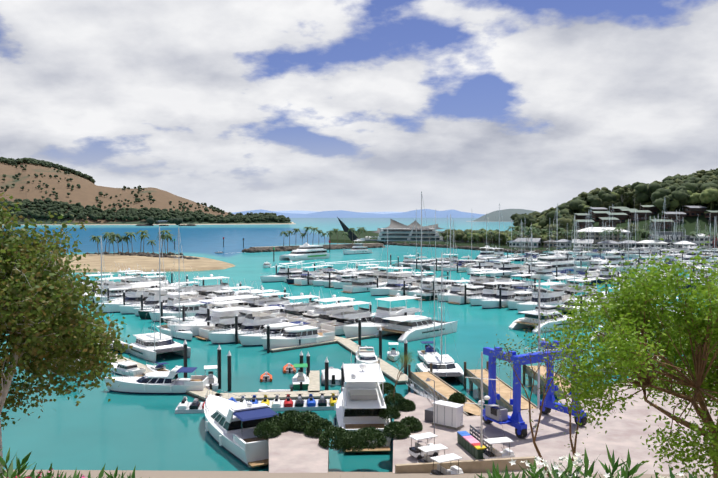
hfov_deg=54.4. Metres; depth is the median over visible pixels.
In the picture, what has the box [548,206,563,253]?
sail boat
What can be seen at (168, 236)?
palm tree
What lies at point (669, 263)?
sail boat
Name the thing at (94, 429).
water
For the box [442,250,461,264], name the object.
fly boat
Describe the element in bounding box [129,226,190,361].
catamaran
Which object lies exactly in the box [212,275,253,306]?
motor yacht
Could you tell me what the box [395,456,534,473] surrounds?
retaining wall
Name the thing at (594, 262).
sedan boat
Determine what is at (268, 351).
piles
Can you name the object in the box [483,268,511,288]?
motor yacht
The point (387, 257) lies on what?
sail boat
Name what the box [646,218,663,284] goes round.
sail boat
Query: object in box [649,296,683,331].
fly boat
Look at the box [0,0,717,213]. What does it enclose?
sky
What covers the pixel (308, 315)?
motor yacht
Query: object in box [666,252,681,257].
sport boat
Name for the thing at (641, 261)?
fly boat
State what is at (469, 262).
cat boat
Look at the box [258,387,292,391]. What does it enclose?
rib boat
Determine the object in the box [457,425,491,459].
bin enclosure
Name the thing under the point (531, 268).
sail boat
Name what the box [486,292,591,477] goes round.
sparse tree
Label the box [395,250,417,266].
fly boat
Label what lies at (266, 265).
sedan boat
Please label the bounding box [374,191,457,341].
catamaran
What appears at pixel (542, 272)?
motor yacht
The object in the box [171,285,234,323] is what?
fly boat
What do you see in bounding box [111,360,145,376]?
sedan boat
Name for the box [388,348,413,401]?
quay tree
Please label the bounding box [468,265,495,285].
fly boat
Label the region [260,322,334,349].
sedan boat
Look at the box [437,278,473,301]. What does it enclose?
fly boat
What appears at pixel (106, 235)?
palm tree
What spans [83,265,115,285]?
fly boat
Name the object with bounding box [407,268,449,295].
fly boat
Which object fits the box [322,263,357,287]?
fly boat
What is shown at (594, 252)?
sail boat
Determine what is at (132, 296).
fly boat
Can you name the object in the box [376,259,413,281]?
fly boat
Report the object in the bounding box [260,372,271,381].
rib boat
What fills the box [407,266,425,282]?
trawl boat
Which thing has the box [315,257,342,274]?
fly boat
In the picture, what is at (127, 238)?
palm tree
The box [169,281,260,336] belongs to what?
motor yacht
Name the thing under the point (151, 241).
palm tree
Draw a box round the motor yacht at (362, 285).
[340,269,386,292]
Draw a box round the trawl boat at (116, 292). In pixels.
[93,276,132,302]
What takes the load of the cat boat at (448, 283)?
on the water
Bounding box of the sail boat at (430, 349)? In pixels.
[417,263,442,360]
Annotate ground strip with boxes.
[4,470,712,477]
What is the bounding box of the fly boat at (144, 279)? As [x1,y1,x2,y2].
[133,265,189,288]
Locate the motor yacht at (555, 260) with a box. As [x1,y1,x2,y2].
[533,252,580,273]
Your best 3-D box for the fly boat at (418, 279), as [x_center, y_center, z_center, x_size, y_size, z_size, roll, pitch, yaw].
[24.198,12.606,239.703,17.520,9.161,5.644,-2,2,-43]
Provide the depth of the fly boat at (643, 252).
410.86 m
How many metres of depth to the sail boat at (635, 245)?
268.38 m
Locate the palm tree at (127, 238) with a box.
[119,236,130,254]
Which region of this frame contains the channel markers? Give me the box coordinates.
[174,237,329,261]
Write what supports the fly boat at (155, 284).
on the water
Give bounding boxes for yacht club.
[337,217,449,240]
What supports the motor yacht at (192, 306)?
on the water
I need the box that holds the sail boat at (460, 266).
[443,220,469,270]
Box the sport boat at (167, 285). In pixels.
[165,284,185,291]
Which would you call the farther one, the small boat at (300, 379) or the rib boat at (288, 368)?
the rib boat at (288, 368)
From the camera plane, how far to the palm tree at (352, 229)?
535.33 m
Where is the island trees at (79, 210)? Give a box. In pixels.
[0,157,290,222]
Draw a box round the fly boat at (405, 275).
[385,265,424,281]
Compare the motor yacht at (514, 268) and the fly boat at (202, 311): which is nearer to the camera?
the fly boat at (202, 311)
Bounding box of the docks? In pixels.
[105,257,709,401]
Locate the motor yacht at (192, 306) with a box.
[149,299,211,321]
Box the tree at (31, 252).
[0,192,132,477]
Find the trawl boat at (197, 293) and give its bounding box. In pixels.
[176,276,198,298]
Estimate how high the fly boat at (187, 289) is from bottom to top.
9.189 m
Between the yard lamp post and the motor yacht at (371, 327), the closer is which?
the yard lamp post
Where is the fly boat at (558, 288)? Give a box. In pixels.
[549,268,579,296]
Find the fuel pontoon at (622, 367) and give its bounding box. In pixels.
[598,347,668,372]
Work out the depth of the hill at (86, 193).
2289.99 m
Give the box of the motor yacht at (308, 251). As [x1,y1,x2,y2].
[279,242,329,260]
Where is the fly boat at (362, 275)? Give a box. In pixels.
[356,260,378,277]
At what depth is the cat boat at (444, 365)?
104.83 m
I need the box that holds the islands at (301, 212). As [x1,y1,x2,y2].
[231,210,402,213]
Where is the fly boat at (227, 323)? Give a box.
[195,300,246,340]
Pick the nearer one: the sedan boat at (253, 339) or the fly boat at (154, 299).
the sedan boat at (253, 339)
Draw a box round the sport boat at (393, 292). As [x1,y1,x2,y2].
[387,283,420,296]
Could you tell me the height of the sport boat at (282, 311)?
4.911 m
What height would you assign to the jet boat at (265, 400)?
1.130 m
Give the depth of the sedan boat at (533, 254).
396.79 m
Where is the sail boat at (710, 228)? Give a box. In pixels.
[704,223,717,270]
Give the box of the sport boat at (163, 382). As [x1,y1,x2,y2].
[104,366,211,393]
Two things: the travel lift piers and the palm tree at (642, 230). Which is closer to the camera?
the travel lift piers
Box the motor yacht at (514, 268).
[490,256,523,276]
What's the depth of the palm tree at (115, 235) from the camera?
424.90 m
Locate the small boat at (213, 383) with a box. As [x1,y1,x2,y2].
[204,365,218,390]
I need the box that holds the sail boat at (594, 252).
[583,209,601,255]
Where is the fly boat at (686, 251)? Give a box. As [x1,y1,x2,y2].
[681,245,694,254]
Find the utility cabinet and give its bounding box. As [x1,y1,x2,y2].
[425,400,463,429]
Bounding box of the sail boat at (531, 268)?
[516,233,540,291]
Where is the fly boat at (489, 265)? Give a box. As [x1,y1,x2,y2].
[466,252,497,274]
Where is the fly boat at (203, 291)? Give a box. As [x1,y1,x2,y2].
[183,271,257,299]
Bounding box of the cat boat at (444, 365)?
[415,253,463,384]
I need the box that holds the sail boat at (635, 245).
[627,211,646,275]
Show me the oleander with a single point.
(495, 472)
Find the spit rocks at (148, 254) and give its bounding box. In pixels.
[85,251,199,258]
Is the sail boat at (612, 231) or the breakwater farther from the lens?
the breakwater
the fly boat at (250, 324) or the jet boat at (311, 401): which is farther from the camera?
the fly boat at (250, 324)
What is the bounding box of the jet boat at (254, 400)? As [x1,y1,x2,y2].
[250,395,257,403]
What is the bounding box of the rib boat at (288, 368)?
[283,363,295,373]
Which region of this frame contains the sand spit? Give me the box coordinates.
[48,254,234,271]
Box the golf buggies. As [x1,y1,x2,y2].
[409,432,514,474]
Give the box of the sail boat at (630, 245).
[622,219,637,263]
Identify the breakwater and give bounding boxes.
[242,243,385,252]
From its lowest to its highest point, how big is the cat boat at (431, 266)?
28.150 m
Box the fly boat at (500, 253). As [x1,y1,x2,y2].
[488,245,510,258]
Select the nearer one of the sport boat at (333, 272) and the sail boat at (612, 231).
the sport boat at (333, 272)
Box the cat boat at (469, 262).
[454,228,477,266]
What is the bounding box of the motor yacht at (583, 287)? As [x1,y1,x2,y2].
[561,269,607,298]
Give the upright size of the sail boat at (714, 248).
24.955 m
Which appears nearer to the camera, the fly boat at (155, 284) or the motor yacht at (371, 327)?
the motor yacht at (371, 327)
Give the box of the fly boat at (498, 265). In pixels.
[486,257,510,274]
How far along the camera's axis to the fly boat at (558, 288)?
198.76 m
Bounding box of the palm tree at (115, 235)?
[110,234,122,254]
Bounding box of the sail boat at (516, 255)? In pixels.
[504,220,518,259]
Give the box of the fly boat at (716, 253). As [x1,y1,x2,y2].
[709,251,717,260]
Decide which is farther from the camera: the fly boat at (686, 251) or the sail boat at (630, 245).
the fly boat at (686, 251)
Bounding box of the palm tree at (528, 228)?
[525,227,535,247]
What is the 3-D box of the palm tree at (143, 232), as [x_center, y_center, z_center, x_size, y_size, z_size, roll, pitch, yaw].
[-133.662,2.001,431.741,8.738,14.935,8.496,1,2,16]
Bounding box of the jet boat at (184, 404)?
[177,396,188,409]
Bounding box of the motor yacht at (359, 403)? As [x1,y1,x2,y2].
[334,351,391,451]
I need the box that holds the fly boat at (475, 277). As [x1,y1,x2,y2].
[456,263,495,285]
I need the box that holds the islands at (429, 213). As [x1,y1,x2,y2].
[233,209,485,217]
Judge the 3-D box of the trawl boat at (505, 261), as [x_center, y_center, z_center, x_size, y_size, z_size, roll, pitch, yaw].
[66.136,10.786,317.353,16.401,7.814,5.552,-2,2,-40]
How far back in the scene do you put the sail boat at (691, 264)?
306.50 m
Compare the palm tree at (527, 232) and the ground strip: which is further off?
the palm tree at (527, 232)
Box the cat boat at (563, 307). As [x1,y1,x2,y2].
[555,216,600,314]
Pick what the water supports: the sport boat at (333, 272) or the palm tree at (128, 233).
the sport boat at (333, 272)
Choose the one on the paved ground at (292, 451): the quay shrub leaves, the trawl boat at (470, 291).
the quay shrub leaves
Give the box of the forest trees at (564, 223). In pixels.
[441,185,717,245]
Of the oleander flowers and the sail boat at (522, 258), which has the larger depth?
the sail boat at (522, 258)
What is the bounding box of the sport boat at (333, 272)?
[321,268,340,275]
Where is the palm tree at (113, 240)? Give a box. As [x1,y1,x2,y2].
[107,238,117,249]
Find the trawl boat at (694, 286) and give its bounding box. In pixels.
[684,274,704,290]
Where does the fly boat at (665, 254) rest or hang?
on the water
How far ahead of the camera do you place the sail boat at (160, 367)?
108.51 m
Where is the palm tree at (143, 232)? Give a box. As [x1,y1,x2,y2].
[137,230,149,252]
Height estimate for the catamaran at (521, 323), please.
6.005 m
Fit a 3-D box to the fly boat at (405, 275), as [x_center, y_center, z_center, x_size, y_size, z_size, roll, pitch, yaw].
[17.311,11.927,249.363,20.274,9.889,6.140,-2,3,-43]
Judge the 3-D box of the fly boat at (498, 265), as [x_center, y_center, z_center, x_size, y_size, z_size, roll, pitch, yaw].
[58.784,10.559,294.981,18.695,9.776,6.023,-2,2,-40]
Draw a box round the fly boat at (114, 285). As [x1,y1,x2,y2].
[76,268,138,303]
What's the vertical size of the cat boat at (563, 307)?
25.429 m
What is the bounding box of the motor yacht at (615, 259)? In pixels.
[580,249,641,272]
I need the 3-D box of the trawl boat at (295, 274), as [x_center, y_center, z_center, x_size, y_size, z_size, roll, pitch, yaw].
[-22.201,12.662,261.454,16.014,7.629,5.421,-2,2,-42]
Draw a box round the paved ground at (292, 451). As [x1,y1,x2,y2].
[268,428,328,472]
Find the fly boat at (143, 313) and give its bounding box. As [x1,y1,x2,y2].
[138,279,200,318]
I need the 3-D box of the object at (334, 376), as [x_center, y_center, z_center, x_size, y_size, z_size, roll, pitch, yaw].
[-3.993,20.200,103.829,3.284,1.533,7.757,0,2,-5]
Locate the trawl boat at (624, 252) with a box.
[616,249,627,255]
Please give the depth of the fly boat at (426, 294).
204.67 m
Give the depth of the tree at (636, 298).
21.11 m
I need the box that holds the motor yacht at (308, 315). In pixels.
[288,291,337,325]
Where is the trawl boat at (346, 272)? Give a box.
[334,261,357,274]
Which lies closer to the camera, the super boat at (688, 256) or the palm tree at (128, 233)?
the super boat at (688, 256)
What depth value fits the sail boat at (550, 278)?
267.73 m
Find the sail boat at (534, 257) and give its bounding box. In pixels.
[524,226,540,261]
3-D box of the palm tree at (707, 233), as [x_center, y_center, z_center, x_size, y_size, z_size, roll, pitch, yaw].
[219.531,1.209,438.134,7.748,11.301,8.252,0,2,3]
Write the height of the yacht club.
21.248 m
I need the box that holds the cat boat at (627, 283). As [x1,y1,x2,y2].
[590,220,655,341]
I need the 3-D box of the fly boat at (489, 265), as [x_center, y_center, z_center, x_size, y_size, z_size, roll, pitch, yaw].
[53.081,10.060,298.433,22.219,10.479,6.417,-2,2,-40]
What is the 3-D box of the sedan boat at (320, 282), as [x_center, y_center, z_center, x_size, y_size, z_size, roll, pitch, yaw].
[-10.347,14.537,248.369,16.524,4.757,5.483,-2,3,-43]
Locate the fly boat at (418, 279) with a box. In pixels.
[412,270,445,284]
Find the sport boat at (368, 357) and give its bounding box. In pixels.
[355,346,378,363]
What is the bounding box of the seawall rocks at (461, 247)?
[383,242,703,254]
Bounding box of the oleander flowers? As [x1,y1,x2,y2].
[509,451,706,477]
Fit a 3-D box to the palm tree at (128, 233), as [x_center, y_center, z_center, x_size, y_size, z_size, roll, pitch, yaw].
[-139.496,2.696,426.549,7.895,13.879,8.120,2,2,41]
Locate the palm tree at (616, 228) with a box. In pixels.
[613,227,624,241]
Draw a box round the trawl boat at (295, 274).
[283,268,304,282]
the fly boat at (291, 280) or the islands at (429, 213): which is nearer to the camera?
the fly boat at (291, 280)
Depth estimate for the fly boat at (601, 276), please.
253.94 m
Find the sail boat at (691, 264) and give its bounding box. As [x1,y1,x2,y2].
[685,218,703,272]
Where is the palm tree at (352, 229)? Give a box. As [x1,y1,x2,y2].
[348,228,355,243]
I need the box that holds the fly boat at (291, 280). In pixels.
[286,264,322,283]
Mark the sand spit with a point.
(119, 261)
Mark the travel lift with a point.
(491, 414)
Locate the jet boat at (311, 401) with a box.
[307,394,315,406]
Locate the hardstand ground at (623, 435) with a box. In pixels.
[393,368,717,473]
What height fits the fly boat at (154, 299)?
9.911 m
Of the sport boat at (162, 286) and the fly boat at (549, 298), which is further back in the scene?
the sport boat at (162, 286)
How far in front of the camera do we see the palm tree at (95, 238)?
421.32 m
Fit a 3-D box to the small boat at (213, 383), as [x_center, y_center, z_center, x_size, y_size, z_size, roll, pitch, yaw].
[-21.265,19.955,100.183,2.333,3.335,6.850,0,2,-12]
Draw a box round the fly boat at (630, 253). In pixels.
[625,247,637,257]
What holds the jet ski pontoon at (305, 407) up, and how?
on the water
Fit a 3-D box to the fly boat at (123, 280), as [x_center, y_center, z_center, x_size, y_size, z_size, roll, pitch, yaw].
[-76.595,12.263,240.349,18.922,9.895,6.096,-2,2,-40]
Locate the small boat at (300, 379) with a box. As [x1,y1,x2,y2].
[292,363,308,389]
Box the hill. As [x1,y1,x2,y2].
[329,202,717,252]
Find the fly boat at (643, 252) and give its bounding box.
[633,246,650,257]
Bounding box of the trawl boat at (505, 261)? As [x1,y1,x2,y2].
[499,254,514,263]
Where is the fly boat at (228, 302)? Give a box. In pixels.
[180,290,246,323]
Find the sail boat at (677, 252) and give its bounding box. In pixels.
[666,223,685,287]
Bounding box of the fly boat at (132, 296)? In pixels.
[94,269,170,312]
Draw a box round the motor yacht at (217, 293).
[193,278,238,304]
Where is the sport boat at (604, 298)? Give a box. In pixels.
[588,293,607,304]
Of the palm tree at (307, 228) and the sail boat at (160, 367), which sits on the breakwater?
the palm tree at (307, 228)
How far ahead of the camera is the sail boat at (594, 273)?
259.41 m
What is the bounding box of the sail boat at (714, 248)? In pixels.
[704,219,717,279]
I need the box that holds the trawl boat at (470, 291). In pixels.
[447,275,484,304]
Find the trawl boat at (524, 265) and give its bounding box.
[519,260,532,268]
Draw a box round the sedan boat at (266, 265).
[263,263,270,267]
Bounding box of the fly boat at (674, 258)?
[666,251,680,263]
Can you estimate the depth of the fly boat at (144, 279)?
226.44 m
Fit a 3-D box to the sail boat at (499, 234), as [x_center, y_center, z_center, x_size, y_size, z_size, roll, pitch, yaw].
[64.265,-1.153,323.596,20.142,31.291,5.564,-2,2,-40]
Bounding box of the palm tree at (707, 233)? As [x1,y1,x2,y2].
[704,232,715,246]
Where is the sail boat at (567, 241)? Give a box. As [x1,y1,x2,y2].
[562,226,570,250]
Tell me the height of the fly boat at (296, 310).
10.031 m
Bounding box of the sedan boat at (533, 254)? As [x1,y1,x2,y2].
[522,253,543,257]
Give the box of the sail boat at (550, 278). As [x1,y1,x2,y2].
[543,203,575,280]
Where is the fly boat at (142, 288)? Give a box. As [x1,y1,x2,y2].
[135,268,185,290]
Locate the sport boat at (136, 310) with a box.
[133,298,175,315]
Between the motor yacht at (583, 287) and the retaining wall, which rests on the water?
the motor yacht at (583, 287)
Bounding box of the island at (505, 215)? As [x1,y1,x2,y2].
[466,209,540,221]
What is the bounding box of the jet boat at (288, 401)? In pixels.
[284,394,292,406]
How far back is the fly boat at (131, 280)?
232.95 m
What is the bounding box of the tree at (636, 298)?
[534,237,717,477]
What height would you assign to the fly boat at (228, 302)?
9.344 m
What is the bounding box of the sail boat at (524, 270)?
[510,219,530,276]
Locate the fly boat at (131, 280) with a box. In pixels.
[120,266,146,284]
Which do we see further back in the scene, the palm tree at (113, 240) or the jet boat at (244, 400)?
the palm tree at (113, 240)
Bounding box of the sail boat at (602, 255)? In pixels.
[601,206,618,256]
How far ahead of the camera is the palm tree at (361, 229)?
538.88 m
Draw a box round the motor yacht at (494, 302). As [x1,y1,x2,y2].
[480,274,524,308]
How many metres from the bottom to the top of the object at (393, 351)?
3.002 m
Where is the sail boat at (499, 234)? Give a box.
[486,203,509,262]
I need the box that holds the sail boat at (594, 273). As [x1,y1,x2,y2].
[576,211,600,282]
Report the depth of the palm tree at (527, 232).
469.74 m
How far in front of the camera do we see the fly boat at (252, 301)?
172.47 m
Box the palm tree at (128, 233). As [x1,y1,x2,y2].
[125,232,136,252]
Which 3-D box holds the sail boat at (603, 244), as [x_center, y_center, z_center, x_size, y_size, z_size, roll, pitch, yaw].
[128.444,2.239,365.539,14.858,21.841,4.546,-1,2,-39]
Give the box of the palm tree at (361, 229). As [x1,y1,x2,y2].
[356,227,364,235]
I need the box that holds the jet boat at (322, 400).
[318,393,326,405]
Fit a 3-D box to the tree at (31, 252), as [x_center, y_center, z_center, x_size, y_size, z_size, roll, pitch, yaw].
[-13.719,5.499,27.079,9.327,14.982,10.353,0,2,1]
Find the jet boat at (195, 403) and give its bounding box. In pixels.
[189,396,200,408]
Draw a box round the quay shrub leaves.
[253,382,466,451]
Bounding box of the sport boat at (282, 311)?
[260,302,322,315]
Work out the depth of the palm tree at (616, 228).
475.40 m
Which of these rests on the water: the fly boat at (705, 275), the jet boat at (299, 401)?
the fly boat at (705, 275)
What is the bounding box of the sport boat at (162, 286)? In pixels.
[143,283,191,290]
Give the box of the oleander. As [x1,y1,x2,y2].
[0,445,710,477]
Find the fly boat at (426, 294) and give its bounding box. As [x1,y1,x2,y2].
[415,276,450,300]
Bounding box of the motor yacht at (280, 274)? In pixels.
[260,256,303,281]
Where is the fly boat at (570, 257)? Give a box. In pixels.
[556,248,573,260]
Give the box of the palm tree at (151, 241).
[147,240,156,247]
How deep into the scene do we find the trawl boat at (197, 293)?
197.93 m
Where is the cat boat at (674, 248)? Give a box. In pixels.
[665,210,680,253]
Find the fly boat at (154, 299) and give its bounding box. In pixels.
[118,285,180,313]
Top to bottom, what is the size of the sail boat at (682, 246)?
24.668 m
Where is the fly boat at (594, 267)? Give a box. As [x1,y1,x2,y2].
[582,255,612,274]
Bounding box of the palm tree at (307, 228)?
[303,227,313,243]
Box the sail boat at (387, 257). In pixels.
[374,228,401,286]
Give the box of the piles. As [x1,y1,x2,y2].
[75,244,711,391]
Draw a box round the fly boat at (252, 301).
[244,281,303,307]
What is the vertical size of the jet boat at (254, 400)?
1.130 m
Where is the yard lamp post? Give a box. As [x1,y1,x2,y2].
[425,378,434,433]
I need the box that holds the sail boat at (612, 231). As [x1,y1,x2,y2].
[605,205,615,246]
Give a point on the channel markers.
(243, 246)
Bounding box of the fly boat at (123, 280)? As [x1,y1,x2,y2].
[112,268,155,283]
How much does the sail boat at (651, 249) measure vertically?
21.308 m
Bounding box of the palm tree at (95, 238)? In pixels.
[90,235,100,254]
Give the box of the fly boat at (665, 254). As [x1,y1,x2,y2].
[656,248,669,258]
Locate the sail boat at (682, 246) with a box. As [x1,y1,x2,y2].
[677,220,687,259]
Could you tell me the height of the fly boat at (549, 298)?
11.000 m
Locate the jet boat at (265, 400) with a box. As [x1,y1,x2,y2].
[261,395,269,405]
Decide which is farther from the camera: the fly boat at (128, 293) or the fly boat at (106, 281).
the fly boat at (106, 281)
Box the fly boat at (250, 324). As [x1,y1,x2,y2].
[208,296,287,343]
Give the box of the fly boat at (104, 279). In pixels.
[84,267,128,293]
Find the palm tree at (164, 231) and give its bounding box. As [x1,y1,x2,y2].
[157,230,171,254]
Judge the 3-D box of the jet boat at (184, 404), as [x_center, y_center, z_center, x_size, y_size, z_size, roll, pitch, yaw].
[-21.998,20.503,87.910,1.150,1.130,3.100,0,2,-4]
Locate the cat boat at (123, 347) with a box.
[92,236,128,352]
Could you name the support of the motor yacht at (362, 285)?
on the water
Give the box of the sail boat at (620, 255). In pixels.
[611,229,628,274]
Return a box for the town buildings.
[441,205,717,252]
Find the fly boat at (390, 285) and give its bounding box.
[369,264,420,295]
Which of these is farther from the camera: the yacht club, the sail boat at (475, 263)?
the yacht club
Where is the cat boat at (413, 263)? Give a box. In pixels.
[400,209,430,268]
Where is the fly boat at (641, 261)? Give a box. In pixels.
[634,252,651,267]
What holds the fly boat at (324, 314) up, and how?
on the water
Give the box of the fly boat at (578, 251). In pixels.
[569,245,584,254]
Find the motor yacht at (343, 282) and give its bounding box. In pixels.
[333,271,361,288]
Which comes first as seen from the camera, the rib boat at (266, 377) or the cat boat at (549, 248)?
the rib boat at (266, 377)
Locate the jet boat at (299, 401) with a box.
[295,394,303,406]
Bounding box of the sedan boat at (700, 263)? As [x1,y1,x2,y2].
[694,261,709,268]
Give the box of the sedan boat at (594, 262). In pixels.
[587,257,601,265]
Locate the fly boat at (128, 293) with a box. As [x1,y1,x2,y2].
[104,277,152,300]
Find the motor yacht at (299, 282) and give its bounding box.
[293,272,330,285]
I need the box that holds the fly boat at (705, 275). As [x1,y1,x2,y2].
[684,262,710,281]
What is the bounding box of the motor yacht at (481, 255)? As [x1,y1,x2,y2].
[470,243,505,262]
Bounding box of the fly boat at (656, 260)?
[645,249,664,269]
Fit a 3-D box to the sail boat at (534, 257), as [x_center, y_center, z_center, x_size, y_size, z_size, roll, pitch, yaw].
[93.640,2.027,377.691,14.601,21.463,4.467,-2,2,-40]
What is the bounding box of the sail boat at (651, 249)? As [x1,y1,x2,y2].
[646,225,655,258]
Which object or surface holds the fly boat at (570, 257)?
on the water
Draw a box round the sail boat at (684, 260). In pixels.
[675,231,690,281]
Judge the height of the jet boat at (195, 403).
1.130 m
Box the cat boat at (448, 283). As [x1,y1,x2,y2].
[435,214,466,289]
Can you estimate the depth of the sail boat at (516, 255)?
386.45 m
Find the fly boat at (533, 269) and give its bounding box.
[521,259,548,277]
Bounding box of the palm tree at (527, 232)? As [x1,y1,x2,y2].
[523,230,531,246]
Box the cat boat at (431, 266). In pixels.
[419,209,452,270]
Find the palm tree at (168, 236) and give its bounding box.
[161,234,173,254]
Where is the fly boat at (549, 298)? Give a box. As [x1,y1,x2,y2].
[516,271,566,313]
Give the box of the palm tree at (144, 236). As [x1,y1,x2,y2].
[138,234,148,253]
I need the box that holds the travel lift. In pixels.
[478,341,586,437]
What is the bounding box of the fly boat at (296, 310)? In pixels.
[276,283,318,321]
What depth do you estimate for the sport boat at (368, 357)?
112.75 m
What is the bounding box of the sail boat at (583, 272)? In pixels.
[566,220,587,280]
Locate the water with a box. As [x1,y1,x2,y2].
[0,218,715,471]
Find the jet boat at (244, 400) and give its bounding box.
[238,395,246,403]
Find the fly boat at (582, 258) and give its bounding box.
[569,245,591,265]
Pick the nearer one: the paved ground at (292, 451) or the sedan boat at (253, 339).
the paved ground at (292, 451)
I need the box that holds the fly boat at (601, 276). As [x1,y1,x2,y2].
[590,260,619,283]
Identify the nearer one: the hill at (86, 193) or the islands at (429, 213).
the hill at (86, 193)
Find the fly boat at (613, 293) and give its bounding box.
[602,274,623,302]
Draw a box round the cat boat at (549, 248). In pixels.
[538,221,553,256]
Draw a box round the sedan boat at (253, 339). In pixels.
[239,319,309,345]
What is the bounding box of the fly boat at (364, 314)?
[321,292,372,335]
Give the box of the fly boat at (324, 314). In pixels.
[303,287,375,329]
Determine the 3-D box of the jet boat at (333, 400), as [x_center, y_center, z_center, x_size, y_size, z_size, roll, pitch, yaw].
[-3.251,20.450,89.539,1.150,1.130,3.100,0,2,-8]
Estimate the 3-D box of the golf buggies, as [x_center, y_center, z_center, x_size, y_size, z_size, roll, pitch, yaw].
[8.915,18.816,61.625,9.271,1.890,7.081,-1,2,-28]
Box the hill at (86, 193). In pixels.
[0,163,295,224]
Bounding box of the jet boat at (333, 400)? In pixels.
[329,393,336,405]
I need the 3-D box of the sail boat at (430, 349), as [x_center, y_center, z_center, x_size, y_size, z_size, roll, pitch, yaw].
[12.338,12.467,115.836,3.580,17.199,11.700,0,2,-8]
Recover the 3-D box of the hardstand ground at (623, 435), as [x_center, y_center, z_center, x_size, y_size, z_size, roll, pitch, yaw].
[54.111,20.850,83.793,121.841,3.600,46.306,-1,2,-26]
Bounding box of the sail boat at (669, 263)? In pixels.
[654,199,676,270]
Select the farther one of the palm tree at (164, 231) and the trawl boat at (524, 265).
the palm tree at (164, 231)
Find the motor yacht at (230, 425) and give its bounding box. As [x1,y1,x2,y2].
[204,388,278,467]
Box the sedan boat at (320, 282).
[312,273,335,285]
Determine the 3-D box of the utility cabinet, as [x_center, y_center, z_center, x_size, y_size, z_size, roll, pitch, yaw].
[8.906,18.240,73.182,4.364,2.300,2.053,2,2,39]
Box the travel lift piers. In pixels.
[408,361,592,415]
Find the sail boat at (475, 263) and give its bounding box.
[470,216,495,267]
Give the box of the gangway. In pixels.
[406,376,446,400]
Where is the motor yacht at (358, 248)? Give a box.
[343,239,372,254]
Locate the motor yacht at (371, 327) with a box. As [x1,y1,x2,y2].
[342,286,430,337]
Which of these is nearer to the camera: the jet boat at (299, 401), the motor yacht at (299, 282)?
the jet boat at (299, 401)
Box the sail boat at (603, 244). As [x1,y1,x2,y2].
[596,222,608,259]
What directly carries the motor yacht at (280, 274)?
on the water
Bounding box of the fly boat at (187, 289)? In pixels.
[174,275,197,295]
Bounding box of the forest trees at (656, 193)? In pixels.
[510,169,717,238]
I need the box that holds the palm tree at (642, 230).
[634,229,644,240]
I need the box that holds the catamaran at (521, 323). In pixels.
[509,303,583,333]
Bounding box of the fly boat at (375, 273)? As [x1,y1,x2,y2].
[366,263,385,278]
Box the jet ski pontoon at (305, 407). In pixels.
[175,399,333,413]
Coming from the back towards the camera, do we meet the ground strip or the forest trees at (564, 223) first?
the forest trees at (564, 223)
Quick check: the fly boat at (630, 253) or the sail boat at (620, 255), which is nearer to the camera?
the sail boat at (620, 255)
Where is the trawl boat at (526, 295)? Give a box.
[507,284,532,309]
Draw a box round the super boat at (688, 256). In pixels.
[682,246,713,262]
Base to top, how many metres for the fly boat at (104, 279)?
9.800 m
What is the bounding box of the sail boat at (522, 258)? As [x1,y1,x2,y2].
[515,222,529,260]
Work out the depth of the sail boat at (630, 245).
333.94 m
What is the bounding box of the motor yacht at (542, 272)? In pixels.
[529,261,559,279]
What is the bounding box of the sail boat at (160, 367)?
[146,306,169,371]
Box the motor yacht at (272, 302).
[252,285,299,315]
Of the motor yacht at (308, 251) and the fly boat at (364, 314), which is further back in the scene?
the motor yacht at (308, 251)
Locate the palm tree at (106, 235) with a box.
[102,233,113,254]
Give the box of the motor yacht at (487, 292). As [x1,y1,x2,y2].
[469,274,507,305]
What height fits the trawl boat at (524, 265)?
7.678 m
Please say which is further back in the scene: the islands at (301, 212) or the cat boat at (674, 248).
the islands at (301, 212)
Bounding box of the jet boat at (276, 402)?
[272,394,280,407]
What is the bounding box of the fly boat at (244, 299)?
[226,283,263,307]
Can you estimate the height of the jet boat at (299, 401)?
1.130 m
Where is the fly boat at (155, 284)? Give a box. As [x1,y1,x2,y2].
[102,272,163,302]
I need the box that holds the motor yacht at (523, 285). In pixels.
[503,264,542,291]
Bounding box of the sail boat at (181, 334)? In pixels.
[156,227,192,340]

